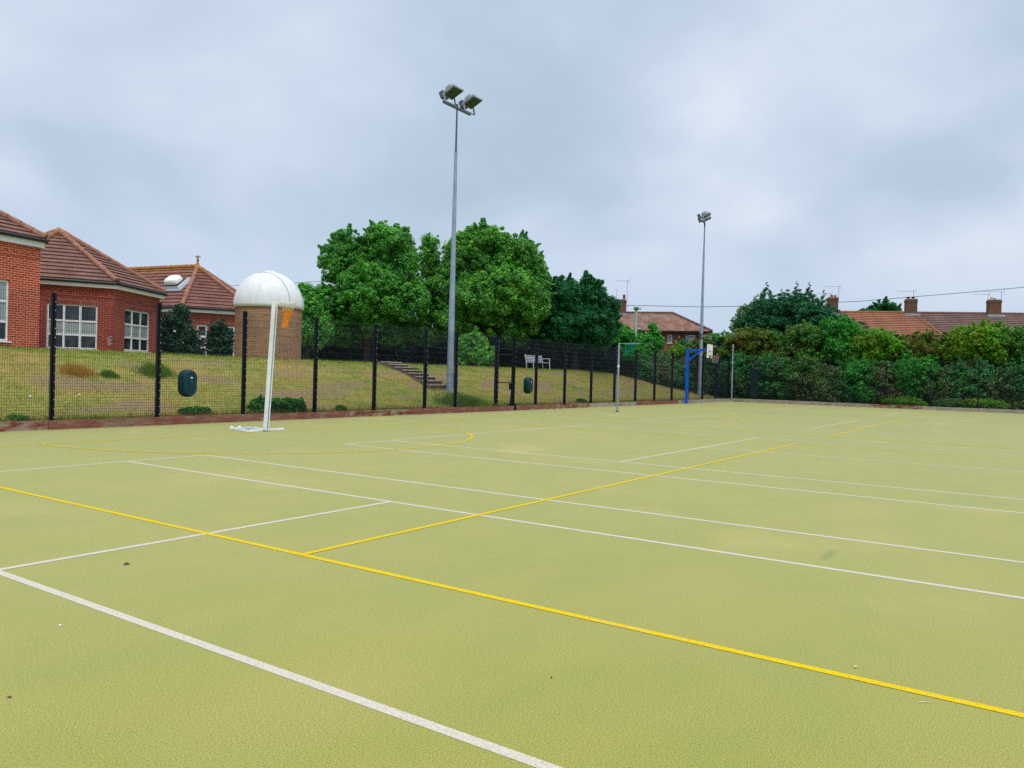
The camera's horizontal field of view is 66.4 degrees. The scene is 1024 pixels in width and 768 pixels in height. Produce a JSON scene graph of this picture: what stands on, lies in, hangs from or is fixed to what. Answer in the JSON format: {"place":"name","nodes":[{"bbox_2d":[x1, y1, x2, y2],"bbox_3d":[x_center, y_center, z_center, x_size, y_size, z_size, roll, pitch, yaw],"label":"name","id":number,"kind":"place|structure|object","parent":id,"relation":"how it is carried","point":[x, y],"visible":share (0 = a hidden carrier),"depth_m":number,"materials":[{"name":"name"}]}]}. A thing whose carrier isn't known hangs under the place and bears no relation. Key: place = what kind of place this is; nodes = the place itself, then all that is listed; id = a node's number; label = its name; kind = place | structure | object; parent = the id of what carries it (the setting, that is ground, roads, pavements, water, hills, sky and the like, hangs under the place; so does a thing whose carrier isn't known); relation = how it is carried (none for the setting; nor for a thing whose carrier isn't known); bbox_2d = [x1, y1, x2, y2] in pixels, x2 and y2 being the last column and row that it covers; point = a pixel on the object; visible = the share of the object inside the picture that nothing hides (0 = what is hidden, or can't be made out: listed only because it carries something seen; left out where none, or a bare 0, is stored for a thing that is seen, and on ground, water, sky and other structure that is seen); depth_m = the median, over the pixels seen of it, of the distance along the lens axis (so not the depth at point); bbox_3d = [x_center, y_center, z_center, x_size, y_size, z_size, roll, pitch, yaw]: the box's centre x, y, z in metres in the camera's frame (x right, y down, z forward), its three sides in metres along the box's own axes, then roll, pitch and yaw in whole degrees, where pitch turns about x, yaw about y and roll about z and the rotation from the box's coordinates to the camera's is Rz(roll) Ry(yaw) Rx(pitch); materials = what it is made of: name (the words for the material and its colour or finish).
{"place":"outdoors","nodes":[
{"label":"outdoors","id":0,"kind":"place"},
{"bbox_2d":[0,348,724,420],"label":"lawn bank","id":1,"kind":"structure","parent":0,"point":[143,386],"depth_m":25.63,"materials":[{"name":"green plant"}]},
{"bbox_2d":[4,412,29,420],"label":"weed plant","id":2,"kind":"object","parent":1,"relation":"on","point":[14,414],"visible":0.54,"depth_m":17.30,"materials":[{"name":"green plant"}]},
{"bbox_2d":[0,210,48,348],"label":"school hall","id":3,"kind":"structure","parent":1,"relation":"on","point":[22,244],"depth_m":25.36,"materials":[{"name":"red brick"}]},
{"bbox_2d":[0,280,11,342],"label":"window","id":4,"kind":"structure","parent":3,"relation":"in","point":[4,284],"depth_m":24.93,"materials":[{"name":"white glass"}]},
{"bbox_2d":[56,359,98,379],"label":"grass tuft","id":5,"kind":"object","parent":1,"relation":"on","point":[75,370],"visible":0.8,"depth_m":21.77,"materials":[{"name":"brown plant"}]},
{"bbox_2d":[39,227,167,353],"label":"school pavilion","id":6,"kind":"structure","parent":1,"relation":"on","point":[72,266],"depth_m":31.74,"materials":[{"name":"brown tile"}]},
{"bbox_2d":[45,297,97,350],"bbox_3d":[-17.480,-2.378,31.106,0.910,2.062,1.770,2,1,37],"label":"window","id":7,"kind":"structure","parent":6,"relation":"in","point":[83,310],"depth_m":31.20,"materials":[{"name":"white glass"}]},
{"bbox_2d":[124,303,150,352],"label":"window","id":8,"kind":"structure","parent":6,"relation":"in","point":[140,341],"depth_m":33.88,"materials":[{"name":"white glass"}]},
{"bbox_2d":[96,368,120,379],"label":"grass tuft","id":9,"kind":"object","parent":1,"relation":"on","point":[105,374],"visible":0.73,"depth_m":22.31,"materials":[{"name":"green plant"}]},
{"bbox_2d":[127,358,178,378],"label":"grass tuft","id":10,"kind":"object","parent":1,"relation":"on","point":[150,370],"visible":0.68,"depth_m":23.77,"materials":[{"name":"green plant"}]},
{"bbox_2d":[128,255,235,355],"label":"school hall","id":11,"kind":"structure","parent":1,"relation":"on","point":[196,285],"depth_m":45.11,"materials":[{"name":"brown tile"}]},
{"bbox_2d":[197,320,207,354],"bbox_3d":[-17.486,-2.530,44.099,0.346,2.091,0.579,2,1,34],"label":"window","id":12,"kind":"structure","parent":11,"relation":"in","point":[201,329],"depth_m":44.14,"materials":[{"name":"white glass"}]},
{"bbox_2d":[224,322,234,355],"bbox_3d":[-15.990,-2.501,45.006,0.595,2.091,1.119,2,1,34],"label":"window","id":13,"kind":"structure","parent":11,"relation":"in","point":[232,323],"depth_m":44.94,"materials":[{"name":"white glass"}]},
{"bbox_2d":[161,304,204,355],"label":"bush","id":14,"kind":"object","parent":1,"relation":"on","point":[173,333],"visible":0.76,"depth_m":37.85,"materials":[{"name":"green plant"}]},
{"bbox_2d":[177,405,211,414],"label":"weed plant","id":15,"kind":"object","parent":1,"relation":"on","point":[196,408],"visible":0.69,"depth_m":21.10,"materials":[{"name":"green plant"}]},
{"bbox_2d":[203,318,234,356],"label":"bush","id":16,"kind":"object","parent":1,"relation":"on","point":[221,337],"visible":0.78,"depth_m":38.13,"materials":[{"name":"green plant"}]},
{"bbox_2d":[233,270,303,359],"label":"dome tower","id":17,"kind":"structure","parent":1,"relation":"on","point":[259,292],"depth_m":33.07,"materials":[{"name":"brown brick"}]},
{"bbox_2d":[246,394,306,413],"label":"weed plant","id":18,"kind":"object","parent":1,"relation":"on","point":[261,401],"visible":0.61,"depth_m":23.34,"materials":[{"name":"green plant"}]},
{"bbox_2d":[298,282,334,359],"bbox_3d":[-11.430,-3.464,45.055,2.387,4.855,2.360,2,1,34],"label":"young tree","id":19,"kind":"object","parent":1,"relation":"on","point":[313,307],"visible":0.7,"depth_m":44.62,"materials":[{"name":"green plant"}]},
{"bbox_2d":[301,341,344,361],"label":"bush","id":20,"kind":"object","parent":1,"relation":"on","point":[327,355],"visible":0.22,"depth_m":53.29,"materials":[{"name":"green plant"}]},
{"bbox_2d":[334,404,346,410],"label":"weed plant","id":21,"kind":"object","parent":1,"relation":"on","point":[340,408],"visible":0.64,"depth_m":25.30,"materials":[{"name":"green plant"}]},
{"bbox_2d":[336,340,381,362],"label":"bush","id":22,"kind":"object","parent":1,"relation":"on","point":[354,354],"visible":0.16,"depth_m":53.90,"materials":[{"name":"green plant"}]},
{"bbox_2d":[314,219,431,362],"bbox_3d":[-9.003,-5.668,49.487,8.146,9.280,6.798,2,1,34],"label":"broadleaf tree","id":23,"kind":"object","parent":1,"relation":"on","point":[372,275],"visible":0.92,"depth_m":48.10,"materials":[{"name":"green plant"}]},
{"bbox_2d":[377,340,412,362],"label":"bush","id":24,"kind":"object","parent":1,"relation":"on","point":[395,354],"visible":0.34,"depth_m":54.99,"materials":[{"name":"green plant"}]},
{"bbox_2d":[377,361,445,388],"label":"stone steps","id":25,"kind":"structure","parent":1,"relation":"on","point":[412,374],"depth_m":34.01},
{"bbox_2d":[404,328,447,364],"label":"bush","id":26,"kind":"object","parent":1,"relation":"on","point":[417,356],"visible":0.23,"depth_m":53.38,"materials":[{"name":"green plant"}]},
{"bbox_2d":[405,232,447,364],"bbox_3d":[-5.455,-5.414,50.992,3.187,8.941,3.068,2,1,34],"label":"slender tree","id":27,"kind":"object","parent":1,"relation":"on","point":[430,262],"visible":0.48,"depth_m":50.47,"materials":[{"name":"green plant"}]},
{"bbox_2d":[439,83,482,393],"bbox_3d":[-2.430,-6.076,33.407,0.960,12.963,2.195,2,1,34],"label":"floodlight mast","id":28,"kind":"object","parent":1,"relation":"on","point":[452,91],"visible":0.95,"depth_m":33.15,"materials":[{"name":"metal"}]},
{"bbox_2d":[427,386,502,407],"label":"grass tuft","id":29,"kind":"object","parent":1,"relation":"on","point":[461,400],"visible":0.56,"depth_m":31.21,"materials":[{"name":"green plant"}]},
{"bbox_2d":[454,326,494,366],"bbox_3d":[-2.152,-2.111,46.507,2.777,2.664,2.292,2,1,34],"label":"young tree","id":30,"kind":"object","parent":1,"relation":"on","point":[477,350],"visible":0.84,"depth_m":46.09,"materials":[{"name":"green plant"}]},
{"bbox_2d":[431,217,556,366],"bbox_3d":[-1.269,-5.708,50.493,7.920,9.795,7.079,2,1,34],"label":"broadleaf tree","id":31,"kind":"object","parent":1,"relation":"on","point":[502,287],"visible":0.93,"depth_m":49.02,"materials":[{"name":"green plant"}]},
{"bbox_2d":[487,342,532,368],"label":"bush","id":32,"kind":"object","parent":1,"relation":"on","point":[509,358],"visible":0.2,"depth_m":54.22,"materials":[{"name":"green plant"}]},
{"bbox_2d":[524,354,549,368],"bbox_3d":[1.522,-1.308,46.954,0.698,0.890,1.884,2,1,34],"label":"park bench","id":33,"kind":"object","parent":1,"relation":"on","point":[538,359],"visible":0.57,"depth_m":47.08,"materials":[{"name":"wood"}]},
{"bbox_2d":[523,346,556,369],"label":"bush","id":34,"kind":"object","parent":1,"relation":"on","point":[545,357],"visible":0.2,"depth_m":55.08,"materials":[{"name":"green plant"}]},
{"bbox_2d":[550,349,597,371],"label":"bush","id":35,"kind":"object","parent":1,"relation":"on","point":[584,354],"visible":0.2,"depth_m":53.45,"materials":[{"name":"green plant"}]},
{"bbox_2d":[526,270,622,369],"bbox_3d":[3.917,-4.080,51.935,6.985,6.811,6.171,2,1,34],"label":"dark tree","id":36,"kind":"object","parent":1,"relation":"on","point":[585,313],"visible":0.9,"depth_m":50.10,"materials":[{"name":"green plant"}]},
{"bbox_2d":[588,340,622,375],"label":"bush","id":37,"kind":"object","parent":1,"relation":"on","point":[597,352],"visible":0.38,"depth_m":54.16,"materials":[{"name":"green plant"}]},
{"bbox_2d":[616,358,639,378],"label":"bush","id":38,"kind":"object","parent":1,"relation":"on","point":[630,365],"visible":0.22,"depth_m":54.53,"materials":[{"name":"green plant"}]},
{"bbox_2d":[611,322,647,376],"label":"bush","id":39,"kind":"object","parent":1,"relation":"on","point":[627,335],"visible":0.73,"depth_m":53.49,"materials":[{"name":"green plant"}]},
{"bbox_2d":[633,305,640,338],"bbox_3d":[9.011,-2.393,56.983,0.542,6.673,0.493,2,1,34],"label":"camera pole","id":40,"kind":"object","parent":1,"relation":"on","point":[636,308],"visible":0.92,"depth_m":56.90,"materials":[{"name":"white metal"}]},
{"bbox_2d":[629,356,658,383],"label":"bush","id":41,"kind":"object","parent":1,"relation":"on","point":[646,371],"visible":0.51,"depth_m":54.47,"materials":[{"name":"green plant"}]},
{"bbox_2d":[637,321,664,361],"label":"bush","id":42,"kind":"object","parent":1,"relation":"on","point":[652,336],"visible":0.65,"depth_m":57.63,"materials":[{"name":"green plant"}]},
{"bbox_2d":[647,355,676,387],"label":"bush","id":43,"kind":"object","parent":1,"relation":"on","point":[664,374],"visible":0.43,"depth_m":55.51,"materials":[{"name":"green plant"}]},
{"bbox_2d":[660,340,685,362],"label":"bush","id":44,"kind":"object","parent":1,"relation":"on","point":[678,349],"visible":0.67,"depth_m":57.67,"materials":[{"name":"green plant"}]},
{"bbox_2d":[668,360,693,389],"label":"bush","id":45,"kind":"object","parent":1,"relation":"on","point":[677,372],"visible":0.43,"depth_m":56.61,"materials":[{"name":"green plant"}]},
{"bbox_2d":[678,339,687,366],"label":"bush","id":46,"kind":"object","parent":1,"relation":"on","point":[682,341],"visible":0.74,"depth_m":61.79,"materials":[{"name":"green plant"}]},
{"bbox_2d":[684,334,712,395],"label":"bush","id":47,"kind":"object","parent":1,"relation":"on","point":[694,344],"visible":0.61,"depth_m":56.77,"materials":[{"name":"green plant"}]},
{"bbox_2d":[689,360,711,394],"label":"bush","id":48,"kind":"object","parent":1,"relation":"on","point":[705,383],"visible":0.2,"depth_m":58.15,"materials":[{"name":"green plant"}]},
{"bbox_2d":[697,211,710,395],"bbox_3d":[13.636,-5.574,56.331,0.960,13.533,2.362,2,1,15],"label":"floodlight mast","id":49,"kind":"object","parent":1,"relation":"on","point":[705,216],"visible":0.96,"depth_m":56.14,"materials":[{"name":"metal"}]},
{"bbox_2d":[704,359,720,395],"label":"bush","id":50,"kind":"object","parent":1,"relation":"on","point":[712,369],"visible":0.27,"depth_m":59.57,"materials":[{"name":"green plant"}]},
{"bbox_2d":[713,345,719,361],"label":"bush","id":51,"kind":"object","parent":1,"relation":"on","point":[715,354],"visible":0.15,"depth_m":61.35,"materials":[{"name":"green plant"}]},
{"bbox_2d":[710,330,734,344],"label":"bush","id":52,"kind":"object","parent":1,"relation":"on","point":[714,336],"visible":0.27,"depth_m":62.70,"materials":[{"name":"green plant"}]},
{"bbox_2d":[0,402,1023,767],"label":"sports court","id":53,"kind":"object","parent":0,"point":[84,686],"depth_m":5.41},
{"bbox_2d":[230,302,296,431],"bbox_3d":[-5.852,-0.416,18.568,1.454,3.058,1.112,2,1,34],"label":"netball post","id":54,"kind":"object","parent":53,"relation":"on","point":[270,366],"visible":1,"depth_m":18.44,"materials":[{"name":"white painted metal"},{"name":"galvanised steel"},{"name":"orange cord netting"}]},
{"bbox_2d":[0,399,729,431],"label":"timber kickboard","id":55,"kind":"object","parent":53,"relation":"on","point":[6,426],"visible":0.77,"depth_m":22.15,"materials":[{"name":"brown wood"}]},
{"bbox_2d":[0,289,728,420],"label":"fence","id":56,"kind":"object","parent":55,"relation":"on","point":[243,386],"visible":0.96,"depth_m":24.36,"materials":[{"name":"black metal"}]},
{"bbox_2d":[178,369,196,396],"bbox_3d":[-8.352,-0.023,20.189,0.290,0.710,0.430,2,1,34],"label":"litter bin","id":57,"kind":"object","parent":56,"relation":"attached to","point":[187,382],"visible":1,"depth_m":20.07,"materials":[{"name":"green plastic"}]},
{"bbox_2d":[497,348,516,410],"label":"gate","id":58,"kind":"structure","parent":56,"relation":"attached to","point":[510,387],"depth_m":32.59,"materials":[{"name":"black metal"}]},
{"bbox_2d":[523,377,532,392],"bbox_3d":[0.714,0.054,33.590,0.290,0.710,0.430,2,1,34],"label":"litter bin","id":59,"kind":"object","parent":56,"relation":"attached to","point":[527,384],"visible":1,"depth_m":33.45,"materials":[{"name":"green plastic"}]},
{"bbox_2d":[0,407,1023,767],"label":"white court lines","id":60,"kind":"object","parent":53,"relation":"on","point":[482,743],"visible":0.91,"depth_m":5.65,"materials":[{"name":"white paint"}]},
{"bbox_2d":[0,408,1023,716],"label":"yellow court lines","id":61,"kind":"object","parent":53,"relation":"on","point":[966,702],"visible":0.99,"depth_m":5.71,"materials":[{"name":"yellow paint"}]},
{"bbox_2d":[615,343,639,411],"bbox_3d":[4.977,-0.266,33.473,0.967,2.980,0.735,2,1,3],"label":"netball post","id":62,"kind":"object","parent":53,"relation":"on","point":[618,365],"visible":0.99,"depth_m":33.74,"materials":[{"name":"metal"}]},
{"bbox_2d":[685,344,718,403],"bbox_3d":[11.482,-0.596,47.232,2.066,3.650,0.992,2,1,34],"label":"basketball goal","id":63,"kind":"object","parent":53,"relation":"on","point":[709,352],"visible":1,"depth_m":47.63,"materials":[{"name":"blue paint"}]},
{"bbox_2d":[729,344,733,401],"bbox_3d":[15.441,-0.777,55.119,0.285,4.030,0.260,2,1,34],"label":"steel pole","id":64,"kind":"object","parent":53,"relation":"on","point":[732,372],"visible":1,"depth_m":55.03,"materials":[{"name":"metal"}]},
{"bbox_2d":[727,356,1023,409],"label":"fence","id":65,"kind":"object","parent":53,"relation":"on","point":[885,366],"visible":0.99,"depth_m":50.23,"materials":[{"name":"black metal"}]},
{"bbox_2d":[750,369,757,397],"bbox_3d":[16.836,-0.067,54.488,0.520,2.000,0.025,2,1,34],"label":"fabric sheet","id":66,"kind":"object","parent":65,"relation":"attached to","point":[753,381],"visible":1,"depth_m":54.48,"materials":[{"name":"grey fabric"}]},
{"bbox_2d":[730,398,1023,413],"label":"timber kickboard","id":67,"kind":"object","parent":53,"relation":"on","point":[883,406],"visible":0.83,"depth_m":49.79,"materials":[{"name":"brown wood"}]},
{"bbox_2d":[0,0,1023,344],"label":"sky","id":68,"kind":"structure","parent":0,"point":[874,149],"materials":[{"name":"grey"}]},
{"bbox_2d":[625,287,1023,306],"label":"overhead wire","id":69,"kind":"object","parent":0,"point":[825,302],"visible":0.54,"depth_m":59.80,"materials":[{"name":"black paint"}]},
{"label":"ground","id":70,"kind":"structure","parent":0,"visible":0},
{"bbox_2d":[616,282,712,365],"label":"brick house","id":71,"kind":"structure","parent":70,"relation":"on","point":[673,326],"depth_m":68.46,"materials":[{"name":"red brick"}]},
{"bbox_2d":[666,335,672,343],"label":"window","id":72,"kind":"structure","parent":71,"relation":"in","point":[669,337],"depth_m":67.86,"materials":[{"name":"white glass"}]},
{"bbox_2d":[686,335,694,340],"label":"window","id":73,"kind":"structure","parent":71,"relation":"in","point":[690,337],"depth_m":67.42,"materials":[{"name":"white glass"}]},
{"bbox_2d":[711,352,761,398],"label":"bush","id":74,"kind":"object","parent":70,"relation":"on","point":[741,357],"visible":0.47,"depth_m":56.93,"materials":[{"name":"green plant"}]},
{"bbox_2d":[730,291,767,331],"bbox_3d":[19.304,-3.102,64.102,3.086,9.064,1.964,1,1,-6],"label":"willow tree","id":75,"kind":"object","parent":70,"relation":"on","point":[738,310],"visible":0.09,"depth_m":63.90,"materials":[{"name":"green plant"}]},
{"bbox_2d":[716,324,787,369],"bbox_3d":[17.911,-1.574,58.254,5.331,5.916,3.583,2,1,34],"label":"bush","id":76,"kind":"object","parent":70,"relation":"on","point":[766,338],"visible":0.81,"depth_m":57.49,"materials":[{"name":"green plant"}]},
{"bbox_2d":[742,353,795,400],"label":"bush","id":77,"kind":"object","parent":70,"relation":"on","point":[771,371],"visible":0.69,"depth_m":55.48,"materials":[{"name":"green plant"}]},
{"bbox_2d":[728,281,869,374],"bbox_3d":[21.841,-3.296,60.053,9.715,9.486,9.151,2,1,34],"label":"conifer","id":78,"kind":"object","parent":70,"relation":"on","point":[773,314],"visible":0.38,"depth_m":59.24,"materials":[{"name":"green plant"}]},
{"bbox_2d":[776,348,827,400],"bbox_3d":[20.342,-0.509,54.977,3.688,4.025,3.079,2,1,34],"label":"bush","id":79,"kind":"object","parent":70,"relation":"on","point":[800,356],"visible":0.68,"depth_m":54.49,"materials":[{"name":"green plant"}]},
{"bbox_2d":[768,320,836,400],"bbox_3d":[20.852,-1.568,56.523,5.240,6.099,2.993,2,1,34],"label":"bush","id":80,"kind":"object","parent":70,"relation":"on","point":[806,338],"visible":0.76,"depth_m":55.77,"materials":[{"name":"green plant"}]},
{"bbox_2d":[805,363,856,402],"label":"bush","id":81,"kind":"object","parent":70,"relation":"on","point":[829,386],"visible":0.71,"depth_m":53.36,"materials":[{"name":"green plant"}]},
{"bbox_2d":[685,337,995,402],"bbox_3d":[27.055,-0.728,54.896,31.204,5.533,4.081,2,1,34],"label":"hedge","id":82,"kind":"object","parent":70,"relation":"on","point":[717,344],"depth_m":61.28,"materials":[{"name":"green plant"}]},
{"bbox_2d":[813,314,870,366],"bbox_3d":[23.294,-1.700,55.085,4.404,6.521,3.243,2,1,34],"label":"bush","id":83,"kind":"object","parent":70,"relation":"on","point":[838,333],"visible":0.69,"depth_m":54.46,"materials":[{"name":"green plant"}]},
{"bbox_2d":[831,355,888,403],"bbox_3d":[23.573,-0.184,52.844,3.884,3.605,2.809,2,1,34],"label":"bush","id":84,"kind":"object","parent":70,"relation":"on","point":[861,384],"visible":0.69,"depth_m":52.27,"materials":[{"name":"green plant"}]},
{"bbox_2d":[844,327,908,368],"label":"bush","id":85,"kind":"object","parent":70,"relation":"on","point":[885,345],"visible":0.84,"depth_m":52.74,"materials":[{"name":"green plant"}]},
{"bbox_2d":[860,358,905,404],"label":"bush","id":86,"kind":"object","parent":70,"relation":"on","point":[890,391],"visible":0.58,"depth_m":51.28,"materials":[{"name":"green plant"}]},
{"bbox_2d":[866,296,901,310],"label":"garden tree","id":87,"kind":"object","parent":70,"relation":"on","point":[885,304],"visible":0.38,"depth_m":91.55,"materials":[{"name":"green plant"}]},
{"bbox_2d":[880,395,928,405],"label":"plant","id":88,"kind":"object","parent":70,"relation":"on","point":[910,401],"visible":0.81,"depth_m":49.64,"materials":[{"name":"green plant"}]},
{"bbox_2d":[886,350,942,398],"bbox_3d":[26.131,-0.274,51.042,3.588,3.946,2.846,2,1,34],"label":"bush","id":89,"kind":"object","parent":70,"relation":"on","point":[920,368],"visible":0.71,"depth_m":50.33,"materials":[{"name":"green plant"}]},
{"bbox_2d":[824,284,1023,341],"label":"terraced house row","id":90,"kind":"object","parent":70,"relation":"on","point":[910,319],"visible":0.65,"depth_m":71.24,"materials":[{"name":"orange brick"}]},
{"bbox_2d":[897,328,957,367],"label":"bush","id":91,"kind":"object","parent":70,"relation":"on","point":[925,342],"visible":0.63,"depth_m":51.46,"materials":[{"name":"green plant"}]},
{"bbox_2d":[916,364,969,406],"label":"bush","id":92,"kind":"object","parent":70,"relation":"on","point":[944,373],"visible":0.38,"depth_m":49.51,"materials":[{"name":"green plant"}]},
{"bbox_2d":[932,396,976,407],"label":"plant","id":93,"kind":"object","parent":70,"relation":"on","point":[959,403],"visible":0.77,"depth_m":48.06,"materials":[{"name":"green plant"}]},
{"bbox_2d":[942,355,1002,399],"bbox_3d":[28.939,-0.008,49.204,3.813,3.626,2.884,2,1,34],"label":"bush","id":94,"kind":"object","parent":70,"relation":"on","point":[985,365],"visible":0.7,"depth_m":48.56,"materials":[{"name":"green plant"}]},
{"bbox_2d":[932,318,1022,410],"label":"bush","id":95,"kind":"object","parent":70,"relation":"on","point":[972,340],"visible":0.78,"depth_m":49.33,"materials":[{"name":"green plant"}]},
{"bbox_2d":[964,397,1009,408],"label":"plant","id":96,"kind":"object","parent":70,"relation":"on","point":[990,403],"visible":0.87,"depth_m":47.09,"materials":[{"name":"green plant"}]},
{"bbox_2d":[968,366,1023,409],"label":"bush","id":97,"kind":"object","parent":70,"relation":"on","point":[1015,404],"visible":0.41,"depth_m":47.63,"materials":[{"name":"green plant"}]},
{"bbox_2d":[994,325,1023,409],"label":"bush","id":98,"kind":"object","parent":70,"relation":"on","point":[1019,346],"visible":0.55,"depth_m":48.39,"materials":[{"name":"green plant"}]},
{"bbox_2d":[997,353,1023,409],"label":"bush","id":99,"kind":"object","parent":70,"relation":"on","point":[1018,369],"visible":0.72,"depth_m":47.27,"materials":[{"name":"green plant"}]}
]}

